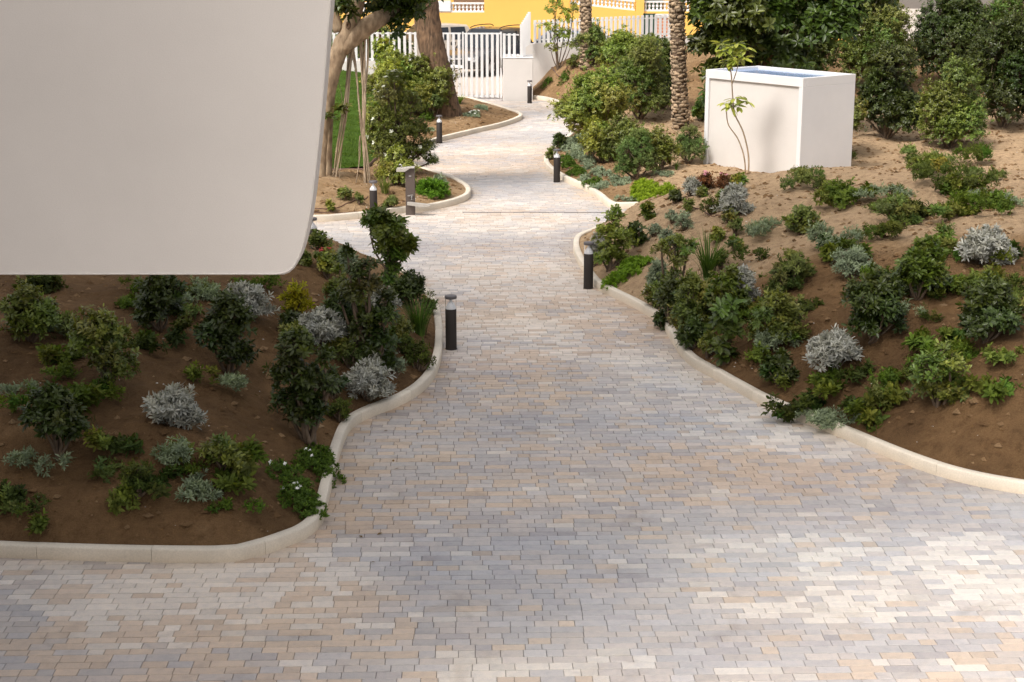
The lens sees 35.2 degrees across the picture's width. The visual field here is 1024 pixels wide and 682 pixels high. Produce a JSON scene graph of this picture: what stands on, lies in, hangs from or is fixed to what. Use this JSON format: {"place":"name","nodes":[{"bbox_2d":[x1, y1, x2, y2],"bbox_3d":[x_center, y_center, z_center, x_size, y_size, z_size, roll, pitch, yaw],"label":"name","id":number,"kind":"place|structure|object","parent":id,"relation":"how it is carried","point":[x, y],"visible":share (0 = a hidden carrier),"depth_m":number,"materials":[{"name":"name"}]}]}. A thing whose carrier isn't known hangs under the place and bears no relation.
{"place":"outdoors","nodes":[
{"label":"outdoors","id":0,"kind":"place"},
{"bbox_2d":[0,0,334,274],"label":"balcony panel","id":1,"kind":"structure","parent":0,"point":[161,137],"depth_m":8.99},
{"bbox_2d":[0,235,434,545],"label":"soil bed","id":2,"kind":"object","parent":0,"point":[69,521],"visible":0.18,"depth_m":14.81,"materials":[{"name":"brown soil"}]},
{"bbox_2d":[0,275,61,342],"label":"shrub","id":3,"kind":"object","parent":2,"relation":"on","point":[33,316],"visible":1,"depth_m":15.80,"materials":[{"name":"green plant"}]},
{"bbox_2d":[17,375,99,461],"bbox_3d":[-3.965,0.681,14.011,0.631,0.777,0.564,6,15,21],"label":"shrub","id":4,"kind":"object","parent":2,"relation":"on","point":[54,411],"visible":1,"depth_m":13.91,"materials":[{"name":"green plant"}]},
{"bbox_2d":[62,303,141,385],"bbox_3d":[-3.832,0.026,14.994,0.686,0.838,0.705,-7,16,-25],"label":"shrub","id":5,"kind":"object","parent":2,"relation":"on","point":[102,337],"visible":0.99,"depth_m":14.85,"materials":[{"name":"green plant"}]},
{"bbox_2d":[111,457,165,499],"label":"shrub","id":6,"kind":"object","parent":2,"relation":"on","point":[133,474],"visible":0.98,"depth_m":13.54,"materials":[{"name":"green plant"}]},
{"bbox_2d":[0,275,286,535],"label":"undergrowth","id":7,"kind":"object","parent":2,"relation":"on","point":[91,393],"visible":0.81,"depth_m":14.02,"materials":[{"name":"green plant"}]},
{"bbox_2d":[129,275,188,332],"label":"shrub","id":8,"kind":"object","parent":2,"relation":"on","point":[159,299],"visible":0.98,"depth_m":16.58,"materials":[{"name":"green plant"}]},
{"bbox_2d":[140,382,207,429],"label":"silver bush","id":9,"kind":"object","parent":2,"relation":"on","point":[172,403],"visible":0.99,"depth_m":14.38,"materials":[{"name":"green plant"}]},
{"bbox_2d":[195,431,251,471],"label":"shrub","id":10,"kind":"object","parent":2,"relation":"on","point":[221,453],"visible":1,"depth_m":13.83,"materials":[{"name":"green plant"}]},
{"bbox_2d":[189,287,263,373],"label":"shrub","id":11,"kind":"object","parent":2,"relation":"on","point":[225,319],"visible":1,"depth_m":16.03,"materials":[{"name":"green plant"}]},
{"bbox_2d":[222,280,280,318],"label":"silver bush","id":12,"kind":"object","parent":2,"relation":"on","point":[255,298],"visible":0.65,"depth_m":17.41,"materials":[{"name":"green plant"}]},
{"bbox_2d":[277,278,316,314],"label":"lime bush","id":13,"kind":"object","parent":2,"relation":"on","point":[296,300],"visible":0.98,"depth_m":18.09,"materials":[{"name":"yellow plant"}]},
{"bbox_2d":[259,325,344,445],"bbox_3d":[-2.006,0.434,15.411,0.808,1.216,0.456,0,14,0],"label":"shrub","id":14,"kind":"object","parent":2,"relation":"on","point":[305,403],"visible":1,"depth_m":15.31,"materials":[{"name":"green plant"}]},
{"bbox_2d":[276,475,329,519],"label":"ground cover","id":15,"kind":"object","parent":2,"relation":"on","point":[301,493],"visible":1,"depth_m":14.04,"materials":[{"name":"green plant"}]},
{"bbox_2d":[291,441,346,488],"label":"ground cover","id":16,"kind":"object","parent":2,"relation":"on","point":[325,459],"visible":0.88,"depth_m":15.08,"materials":[{"name":"green plant"}]},
{"bbox_2d":[291,304,348,345],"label":"silver bush","id":17,"kind":"object","parent":2,"relation":"on","point":[316,322],"visible":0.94,"depth_m":17.47,"materials":[{"name":"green plant"}]},
{"bbox_2d":[324,396,352,422],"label":"shrub","id":18,"kind":"object","parent":2,"relation":"on","point":[341,405],"visible":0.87,"depth_m":16.54,"materials":[{"name":"green plant"}]},
{"bbox_2d":[319,287,361,338],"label":"shrub","id":19,"kind":"object","parent":2,"relation":"on","point":[347,308],"visible":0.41,"depth_m":17.74,"materials":[{"name":"green plant"}]},
{"bbox_2d":[335,338,366,368],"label":"shrub","id":20,"kind":"object","parent":2,"relation":"on","point":[347,354],"visible":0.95,"depth_m":17.48,"materials":[{"name":"green plant"}]},
{"bbox_2d":[330,242,401,370],"bbox_3d":[-1.590,-0.345,17.550,0.792,1.529,0.484,0,14,0],"label":"shrub","id":21,"kind":"object","parent":2,"relation":"on","point":[366,327],"visible":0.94,"depth_m":17.48,"materials":[{"name":"green plant"}]},
{"bbox_2d":[341,351,396,401],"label":"silver bush","id":22,"kind":"object","parent":2,"relation":"on","point":[368,379],"visible":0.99,"depth_m":17.13,"materials":[{"name":"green plant"}]},
{"bbox_2d":[359,202,421,305],"bbox_3d":[-1.357,-0.754,18.119,0.657,1.637,0.467,-7,16,-27],"label":"pittosporum","id":23,"kind":"object","parent":2,"relation":"on","point":[392,236],"visible":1,"depth_m":17.95,"materials":[{"name":"green plant"}]},
{"bbox_2d":[386,313,415,344],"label":"shrub","id":24,"kind":"object","parent":2,"relation":"on","point":[401,327],"visible":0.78,"depth_m":18.78,"materials":[{"name":"green plant"}]},
{"bbox_2d":[388,269,426,311],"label":"round bush","id":25,"kind":"object","parent":2,"relation":"on","point":[409,283],"visible":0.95,"depth_m":20.48,"materials":[{"name":"green plant"}]},
{"bbox_2d":[403,335,436,372],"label":"shrub","id":26,"kind":"object","parent":2,"relation":"on","point":[421,356],"visible":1,"depth_m":18.46,"materials":[{"name":"green plant"}]},
{"bbox_2d":[398,293,443,336],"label":"grass tuft","id":27,"kind":"object","parent":2,"relation":"on","point":[419,321],"visible":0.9,"depth_m":19.75,"materials":[{"name":"green plant"}]},
{"bbox_2d":[332,69,375,167],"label":"lawn","id":28,"kind":"structure","parent":0,"point":[342,80],"depth_m":39.27,"materials":[{"name":"green plant"}]},
{"bbox_2d":[314,92,517,214],"bbox_3d":[-11.859,-5.382,39.444,24.208,0.890,23.423,0,14,0],"label":"soil bed","id":29,"kind":"object","parent":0,"point":[348,177],"visible":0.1,"depth_m":31.43,"materials":[{"name":"brown soil"}]},
{"bbox_2d":[358,80,403,157],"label":"shrub","id":30,"kind":"object","parent":29,"relation":"on","point":[369,128],"visible":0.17,"depth_m":34.74,"materials":[{"name":"green plant"}]},
{"bbox_2d":[319,0,443,182],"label":"ficus tree","id":31,"kind":"object","parent":29,"relation":"on","point":[354,30],"visible":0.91,"depth_m":30.51,"materials":[{"name":"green plant"}]},
{"bbox_2d":[371,31,396,65],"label":"sapling","id":32,"kind":"object","parent":29,"relation":"on","point":[379,46],"visible":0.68,"depth_m":47.10,"materials":[{"name":"green plant"}]},
{"bbox_2d":[358,47,419,107],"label":"shrub","id":33,"kind":"object","parent":29,"relation":"on","point":[397,58],"visible":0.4,"depth_m":41.74,"materials":[{"name":"green plant"}]},
{"bbox_2d":[373,142,422,184],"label":"shrub","id":34,"kind":"object","parent":29,"relation":"on","point":[388,165],"visible":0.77,"depth_m":30.80,"materials":[{"name":"green plant"}]},
{"bbox_2d":[366,65,438,167],"bbox_3d":[-2.226,-4.461,32.525,1.553,2.195,1.085,0,14,0],"label":"flowering shrub","id":35,"kind":"object","parent":29,"relation":"on","point":[405,125],"visible":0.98,"depth_m":32.42,"materials":[{"name":"green plant"}]},
{"bbox_2d":[398,52,460,113],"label":"shrub","id":36,"kind":"object","parent":29,"relation":"on","point":[427,82],"visible":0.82,"depth_m":41.80,"materials":[{"name":"green plant"}]},
{"bbox_2d":[415,175,450,199],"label":"fern","id":37,"kind":"object","parent":29,"relation":"on","point":[430,187],"visible":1,"depth_m":30.44,"materials":[{"name":"green plant"}]},
{"bbox_2d":[414,0,461,116],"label":"broad trunk tree","id":38,"kind":"object","parent":29,"relation":"on","point":[429,37],"visible":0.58,"depth_m":41.94,"materials":[{"name":"brown plant"}]},
{"bbox_2d":[0,98,1023,681],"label":"path","id":39,"kind":"structure","parent":0,"point":[692,524],"depth_m":13.54,"materials":[{"name":"grey stone"}]},
{"bbox_2d":[396,164,429,214],"bbox_3d":[-1.786,-2.734,29.209,0.600,0.951,0.300,0,14,0],"label":"drinking fountain","id":40,"kind":"object","parent":39,"relation":"on","point":[411,203],"visible":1,"depth_m":29.17,"materials":[{"name":"stone"}]},
{"bbox_2d":[445,294,456,349],"bbox_3d":[-0.751,-0.228,19.828,0.150,0.694,0.150,0,14,0],"label":"bollard lamp","id":41,"kind":"object","parent":39,"relation":"on","point":[450,323],"visible":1,"depth_m":19.77,"materials":[{"name":"brown metal"}]},
{"bbox_2d":[462,32,501,97],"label":"metal gate","id":42,"kind":"structure","parent":39,"relation":"on","point":[487,95],"depth_m":49.38,"materials":[{"name":"metal"}]},
{"bbox_2d":[583,241,593,288],"bbox_3d":[1.103,-1.090,23.221,0.150,0.694,0.150,0,14,0],"label":"bollard lamp","id":43,"kind":"object","parent":39,"relation":"on","point":[588,264],"visible":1,"depth_m":23.16,"materials":[{"name":"grey metal"}]},
{"bbox_2d":[455,9,941,97],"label":"fence","id":44,"kind":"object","parent":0,"point":[484,76],"depth_m":56.28,"materials":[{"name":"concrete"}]},
{"bbox_2d":[406,23,468,57],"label":"parked car","id":45,"kind":"object","parent":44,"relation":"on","point":[452,28],"visible":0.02,"depth_m":61.22,"materials":[{"name":"beige paint"}]},
{"bbox_2d":[450,24,532,75],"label":"parked car","id":46,"kind":"object","parent":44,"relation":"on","point":[493,29],"visible":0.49,"depth_m":58.21,"materials":[{"name":"black paint"}]},
{"bbox_2d":[385,0,1023,681],"bbox_3d":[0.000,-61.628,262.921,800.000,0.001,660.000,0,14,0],"label":"ground","id":47,"kind":"structure","parent":0,"point":[913,4],"depth_m":109.92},
{"bbox_2d":[0,269,442,562],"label":"kerb","id":48,"kind":"structure","parent":47,"relation":"on","point":[306,528],"depth_m":13.26,"materials":[{"name":"concrete"}]},
{"bbox_2d":[332,32,460,95],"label":"picket fence","id":49,"kind":"object","parent":47,"relation":"on","point":[371,64],"visible":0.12,"depth_m":49.33,"materials":[{"name":"white metal"}]},
{"bbox_2d":[313,96,522,221],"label":"kerb","id":50,"kind":"structure","parent":47,"relation":"on","point":[465,196],"depth_m":30.83,"materials":[{"name":"concrete"}]},
{"bbox_2d":[502,55,532,100],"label":"gate pillar","id":51,"kind":"structure","parent":47,"relation":"on","point":[517,72],"depth_m":49.16,"materials":[{"name":"white paint"}]},
{"bbox_2d":[503,12,530,56],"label":"slat screen","id":52,"kind":"object","parent":51,"relation":"on","point":[525,33],"visible":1,"depth_m":49.16,"materials":[{"name":"white paint"}]},
{"bbox_2d":[533,95,638,208],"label":"kerb","id":53,"kind":"structure","parent":47,"relation":"on","point":[604,199],"depth_m":32.42,"materials":[{"name":"concrete"}]},
{"bbox_2d":[340,0,841,47],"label":"yellow house","id":54,"kind":"structure","parent":47,"relation":"on","point":[495,13],"depth_m":65.73,"materials":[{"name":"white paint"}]},
{"bbox_2d":[526,14,688,85],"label":"picket fence","id":55,"kind":"object","parent":47,"relation":"on","point":[543,62],"visible":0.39,"depth_m":51.24,"materials":[{"name":"white paint"}]},
{"bbox_2d":[703,66,855,172],"bbox_3d":[5.316,-4.222,32.306,1.522,2.330,2.600,-11,18,-37],"label":"utility box","id":56,"kind":"object","parent":47,"relation":"on","point":[796,118],"visible":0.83,"depth_m":31.53,"materials":[{"name":"paint"}]},
{"bbox_2d":[573,226,1023,493],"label":"kerb","id":57,"kind":"structure","parent":47,"relation":"on","point":[689,356],"depth_m":16.37,"materials":[{"name":"concrete"}]},
{"bbox_2d":[730,137,1023,434],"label":"undergrowth","id":58,"kind":"object","parent":47,"relation":"on","point":[839,193],"visible":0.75,"depth_m":18.70,"materials":[{"name":"green plant"}]},
{"bbox_2d":[533,46,1023,201],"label":"soil bed","id":59,"kind":"object","parent":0,"point":[551,89],"visible":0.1,"depth_m":35.44,"materials":[{"name":"brown soil"}]},
{"bbox_2d":[536,0,578,70],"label":"sapling","id":60,"kind":"object","parent":59,"relation":"on","point":[547,24],"visible":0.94,"depth_m":49.77,"materials":[{"name":"green plant"}]},
{"bbox_2d":[579,0,593,69],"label":"palm tree","id":61,"kind":"object","parent":59,"relation":"on","point":[585,16],"visible":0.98,"depth_m":48.75,"materials":[{"name":"brown plant"}]},
{"bbox_2d":[571,17,608,63],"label":"round bush","id":62,"kind":"object","parent":59,"relation":"on","point":[597,36],"visible":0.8,"depth_m":48.78,"materials":[{"name":"green plant"}]},
{"bbox_2d":[546,57,634,134],"bbox_3d":[1.793,-5.513,36.871,2.032,1.937,2.158,0,14,0],"label":"shrub","id":63,"kind":"object","parent":59,"relation":"on","point":[601,95],"visible":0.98,"depth_m":36.37,"materials":[{"name":"green plant"}]},
{"bbox_2d":[576,115,624,162],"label":"shrub","id":64,"kind":"object","parent":59,"relation":"on","point":[591,142],"visible":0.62,"depth_m":34.40,"materials":[{"name":"green plant"}]},
{"bbox_2d":[595,23,638,68],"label":"round bush","id":65,"kind":"object","parent":59,"relation":"on","point":[620,41],"visible":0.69,"depth_m":45.99,"materials":[{"name":"green plant"}]},
{"bbox_2d":[599,110,645,158],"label":"shrub","id":66,"kind":"object","parent":59,"relation":"on","point":[618,129],"visible":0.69,"depth_m":34.08,"materials":[{"name":"green plant"}]},
{"bbox_2d":[611,123,660,180],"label":"shrub","id":67,"kind":"object","parent":59,"relation":"on","point":[635,160],"visible":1,"depth_m":31.65,"materials":[{"name":"green plant"}]},
{"bbox_2d":[603,34,671,119],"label":"shrub","id":68,"kind":"object","parent":59,"relation":"on","point":[641,68],"visible":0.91,"depth_m":40.29,"materials":[{"name":"green plant"}]},
{"bbox_2d":[642,122,682,170],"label":"shrub","id":69,"kind":"object","parent":59,"relation":"on","point":[663,150],"visible":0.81,"depth_m":32.05,"materials":[{"name":"green plant"}]},
{"bbox_2d":[668,0,690,130],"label":"palm tree","id":70,"kind":"object","parent":59,"relation":"on","point":[680,115],"visible":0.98,"depth_m":38.66,"materials":[{"name":"brown plant"}]},
{"bbox_2d":[672,123,709,164],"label":"shrub","id":71,"kind":"object","parent":59,"relation":"on","point":[689,144],"visible":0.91,"depth_m":32.74,"materials":[{"name":"green plant"}]},
{"bbox_2d":[711,40,755,171],"bbox_3d":[4.136,-4.256,30.487,0.925,2.853,0.639,0,14,0],"label":"umbrella tree","id":72,"kind":"object","parent":59,"relation":"on","point":[739,52],"visible":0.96,"depth_m":30.25,"materials":[{"name":"green plant"}]},
{"bbox_2d":[679,0,898,107],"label":"dark leaf tree","id":73,"kind":"object","parent":59,"relation":"on","point":[738,21],"visible":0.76,"depth_m":36.02,"materials":[{"name":"green plant"}]},
{"bbox_2d":[765,0,842,71],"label":"shrub","id":74,"kind":"object","parent":59,"relation":"on","point":[821,52],"visible":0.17,"depth_m":43.63,"materials":[{"name":"green plant"}]},
{"bbox_2d":[831,0,917,83],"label":"shrub","id":75,"kind":"object","parent":59,"relation":"on","point":[886,23],"visible":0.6,"depth_m":43.35,"materials":[{"name":"green plant"}]},
{"bbox_2d":[855,31,928,138],"bbox_3d":[8.384,-5.714,36.091,1.883,2.440,2.002,0,14,0],"label":"shrub","id":76,"kind":"object","parent":59,"relation":"on","point":[888,95],"visible":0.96,"depth_m":35.64,"materials":[{"name":"green plant"}]},
{"bbox_2d":[911,52,993,148],"bbox_3d":[9.471,-5.141,34.662,1.776,2.147,1.745,0,14,0],"label":"shrub","id":77,"kind":"object","parent":59,"relation":"on","point":[953,109],"visible":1,"depth_m":34.34,"materials":[{"name":"green plant"}]},
{"bbox_2d":[906,0,998,79],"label":"shrub","id":78,"kind":"object","parent":59,"relation":"on","point":[955,27],"visible":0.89,"depth_m":44.02,"materials":[{"name":"green plant"}]},
{"bbox_2d":[962,0,1023,127],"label":"shrub","id":79,"kind":"object","parent":59,"relation":"on","point":[1000,59],"visible":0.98,"depth_m":37.79,"materials":[{"name":"green plant"}]},
{"bbox_2d":[978,0,1023,51],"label":"shrub","id":80,"kind":"object","parent":59,"relation":"on","point":[996,10],"visible":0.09,"depth_m":44.65,"materials":[{"name":"green plant"}]},
{"bbox_2d":[579,166,1023,478],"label":"soil bed","id":81,"kind":"object","parent":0,"point":[945,445],"visible":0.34,"depth_m":18.55,"materials":[{"name":"brown soil"}]},
{"bbox_2d":[0,79,1023,539],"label":"soil crumbs","id":82,"kind":"object","parent":81,"relation":"on","point":[268,377],"visible":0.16,"depth_m":19.38,"materials":[{"name":"brown soil"}]},
{"bbox_2d":[265,457,304,484],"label":"ground cover","id":83,"kind":"object","parent":82,"relation":"on","point":[286,474],"visible":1,"depth_m":14.41,"materials":[{"name":"green plant"}]},
{"bbox_2d":[591,203,639,271],"bbox_3d":[1.498,-1.474,23.357,0.728,1.040,0.562,0,14,0],"label":"pittosporum","id":84,"kind":"object","parent":81,"relation":"on","point":[615,231],"visible":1,"depth_m":23.34,"materials":[{"name":"green plant"}]},
{"bbox_2d":[615,254,653,275],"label":"ground cover","id":85,"kind":"object","parent":81,"relation":"on","point":[631,264],"visible":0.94,"depth_m":23.05,"materials":[{"name":"green plant"}]},
{"bbox_2d":[629,177,661,201],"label":"asparagus fern","id":86,"kind":"object","parent":81,"relation":"on","point":[643,188],"visible":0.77,"depth_m":30.24,"materials":[{"name":"green plant"}]},
{"bbox_2d":[652,271,690,323],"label":"shrub","id":87,"kind":"object","parent":81,"relation":"on","point":[664,295],"visible":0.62,"depth_m":20.50,"materials":[{"name":"green plant"}]},
{"bbox_2d":[649,232,700,313],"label":"shrub","id":88,"kind":"object","parent":81,"relation":"on","point":[676,256],"visible":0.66,"depth_m":20.91,"materials":[{"name":"green plant"}]},
{"bbox_2d":[665,268,712,328],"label":"shrub","id":89,"kind":"object","parent":81,"relation":"on","point":[696,304],"visible":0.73,"depth_m":19.64,"materials":[{"name":"green plant"}]},
{"bbox_2d":[673,314,713,349],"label":"shrub","id":90,"kind":"object","parent":81,"relation":"on","point":[692,331],"visible":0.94,"depth_m":19.37,"materials":[{"name":"green plant"}]},
{"bbox_2d":[689,227,733,279],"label":"grass tuft","id":91,"kind":"object","parent":81,"relation":"on","point":[708,263],"visible":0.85,"depth_m":21.38,"materials":[{"name":"green plant"}]},
{"bbox_2d":[705,292,748,366],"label":"leaf shrub","id":92,"kind":"object","parent":81,"relation":"on","point":[723,318],"visible":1,"depth_m":18.49,"materials":[{"name":"green plant"}]},
{"bbox_2d":[702,262,752,321],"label":"shrub","id":93,"kind":"object","parent":81,"relation":"on","point":[727,281],"visible":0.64,"depth_m":19.18,"materials":[{"name":"green plant"}]},
{"bbox_2d":[711,182,755,214],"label":"silver bush","id":94,"kind":"object","parent":81,"relation":"on","point":[735,194],"visible":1,"depth_m":23.14,"materials":[{"name":"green plant"}]},
{"bbox_2d":[736,263,761,300],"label":"silver bush","id":95,"kind":"object","parent":81,"relation":"on","point":[747,277],"visible":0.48,"depth_m":19.54,"materials":[{"name":"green plant"}]},
{"bbox_2d":[743,284,807,347],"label":"shrub","id":96,"kind":"object","parent":81,"relation":"on","point":[784,308],"visible":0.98,"depth_m":18.23,"materials":[{"name":"green plant"}]},
{"bbox_2d":[757,347,800,385],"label":"shrub","id":97,"kind":"object","parent":81,"relation":"on","point":[778,361],"visible":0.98,"depth_m":17.60,"materials":[{"name":"green plant"}]},
{"bbox_2d":[768,247,814,289],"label":"shrub","id":98,"kind":"object","parent":81,"relation":"on","point":[795,264],"visible":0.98,"depth_m":19.26,"materials":[{"name":"green plant"}]},
{"bbox_2d":[779,202,822,234],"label":"shrub","id":99,"kind":"object","parent":81,"relation":"on","point":[799,217],"visible":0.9,"depth_m":21.85,"materials":[{"name":"green plant"}]},
{"bbox_2d":[802,323,863,371],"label":"silver bush","id":100,"kind":"object","parent":81,"relation":"on","point":[832,347],"visible":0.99,"depth_m":17.12,"materials":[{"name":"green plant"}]},
{"bbox_2d":[828,244,877,278],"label":"shrub","id":101,"kind":"object","parent":81,"relation":"on","point":[852,260],"visible":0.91,"depth_m":19.01,"materials":[{"name":"green plant"}]},
{"bbox_2d":[839,260,909,344],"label":"shrub","id":102,"kind":"object","parent":81,"relation":"on","point":[876,309],"visible":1,"depth_m":17.19,"materials":[{"name":"green plant"}]},
{"bbox_2d":[871,191,923,226],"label":"shrub","id":103,"kind":"object","parent":81,"relation":"on","point":[895,207],"visible":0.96,"depth_m":21.20,"materials":[{"name":"green plant"}]},
{"bbox_2d":[891,234,950,300],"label":"shrub","id":104,"kind":"object","parent":81,"relation":"on","point":[917,262],"visible":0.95,"depth_m":17.72,"materials":[{"name":"green plant"}]},
{"bbox_2d":[905,338,971,407],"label":"shrub","id":105,"kind":"object","parent":81,"relation":"on","point":[929,382],"visible":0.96,"depth_m":15.78,"materials":[{"name":"green plant"}]},
{"bbox_2d":[953,222,1018,266],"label":"silver bush","id":106,"kind":"object","parent":81,"relation":"on","point":[976,243],"visible":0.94,"depth_m":18.58,"materials":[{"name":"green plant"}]},
{"bbox_2d":[955,270,1023,343],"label":"shrub","id":107,"kind":"object","parent":81,"relation":"on","point":[982,315],"visible":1,"depth_m":16.36,"materials":[{"name":"green plant"}]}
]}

